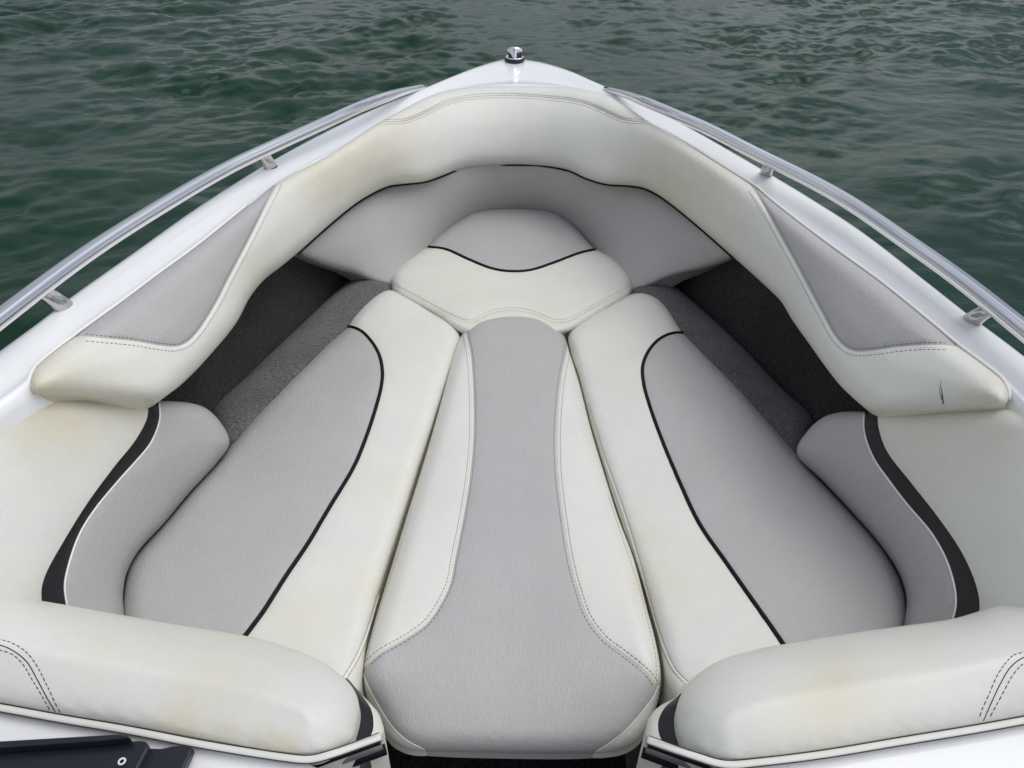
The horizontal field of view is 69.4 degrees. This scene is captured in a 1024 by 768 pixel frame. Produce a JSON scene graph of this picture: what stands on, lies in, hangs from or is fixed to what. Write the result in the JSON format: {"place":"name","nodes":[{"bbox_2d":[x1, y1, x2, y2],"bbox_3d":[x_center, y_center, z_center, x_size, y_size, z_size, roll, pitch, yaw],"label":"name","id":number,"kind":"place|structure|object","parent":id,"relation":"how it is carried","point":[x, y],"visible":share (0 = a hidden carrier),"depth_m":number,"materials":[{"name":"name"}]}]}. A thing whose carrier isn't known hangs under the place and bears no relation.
{"place":"outdoors","nodes":[
{"label":"outdoors","id":0,"kind":"place"},
{"bbox_2d":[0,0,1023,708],"bbox_3d":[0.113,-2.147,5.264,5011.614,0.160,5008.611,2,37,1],"label":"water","id":1,"kind":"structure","parent":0,"point":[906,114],"depth_m":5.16,"materials":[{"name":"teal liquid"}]},
{"bbox_2d":[0,47,1023,767],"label":"motorboat","id":2,"kind":"object","parent":1,"relation":"on","point":[738,327],"visible":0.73,"depth_m":1.59,"materials":[{"name":"plastic"}]},
{"bbox_2d":[0,401,390,767],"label":"corner cushion","id":3,"kind":"object","parent":2,"relation":"on","point":[93,495],"visible":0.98,"depth_m":0.92,"materials":[{"name":"white leather"}]},
{"bbox_2d":[123,290,459,697],"bbox_3d":[-0.393,0.107,1.576,0.455,0.120,1.183,4,37,4],"label":"bow cushion","id":4,"kind":"object","parent":2,"relation":"on","point":[283,525],"visible":0.77,"depth_m":1.34,"materials":[{"name":"grey leather"}]},
{"bbox_2d":[391,208,631,340],"bbox_3d":[0.002,-0.337,2.176,0.680,0.119,0.838,2,37,1],"label":"bow cushion","id":5,"kind":"object","parent":2,"relation":"on","point":[560,274],"visible":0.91,"depth_m":2.04,"materials":[{"name":"white leather"}]},
{"bbox_2d":[363,316,660,758],"bbox_3d":[0.012,0.167,1.502,0.455,0.126,1.130,2,37,1],"label":"bow cushion","id":6,"kind":"object","parent":2,"relation":"on","point":[512,620],"visible":1,"depth_m":1.20,"materials":[{"name":"grey leather"}]},
{"bbox_2d":[294,164,733,289],"bbox_3d":[0.019,-0.449,2.198,1.184,0.278,0.763,2,37,1],"label":"curved cushion","id":7,"kind":"object","parent":2,"relation":"on","point":[641,237],"visible":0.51,"depth_m":2.13,"materials":[{"name":"grey leather"}]},
{"bbox_2d":[27,86,1011,416],"bbox_3d":[0.031,-0.377,1.743,1.463,0.220,1.602,2,37,1],"label":"bow bolster","id":8,"kind":"object","parent":2,"relation":"on","point":[879,346],"visible":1,"depth_m":1.49,"materials":[{"name":"white leather"}]},
{"bbox_2d":[567,293,905,705],"bbox_3d":[0.401,0.119,1.580,0.461,0.121,1.198,-3,37,-6],"label":"bow cushion","id":9,"kind":"object","parent":2,"relation":"on","point":[744,529],"visible":0.77,"depth_m":1.34,"materials":[{"name":"grey leather"}]},
{"bbox_2d":[636,409,1023,767],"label":"corner cushion","id":10,"kind":"object","parent":2,"relation":"on","point":[933,504],"visible":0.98,"depth_m":0.93,"materials":[{"name":"white leather"}]}
]}

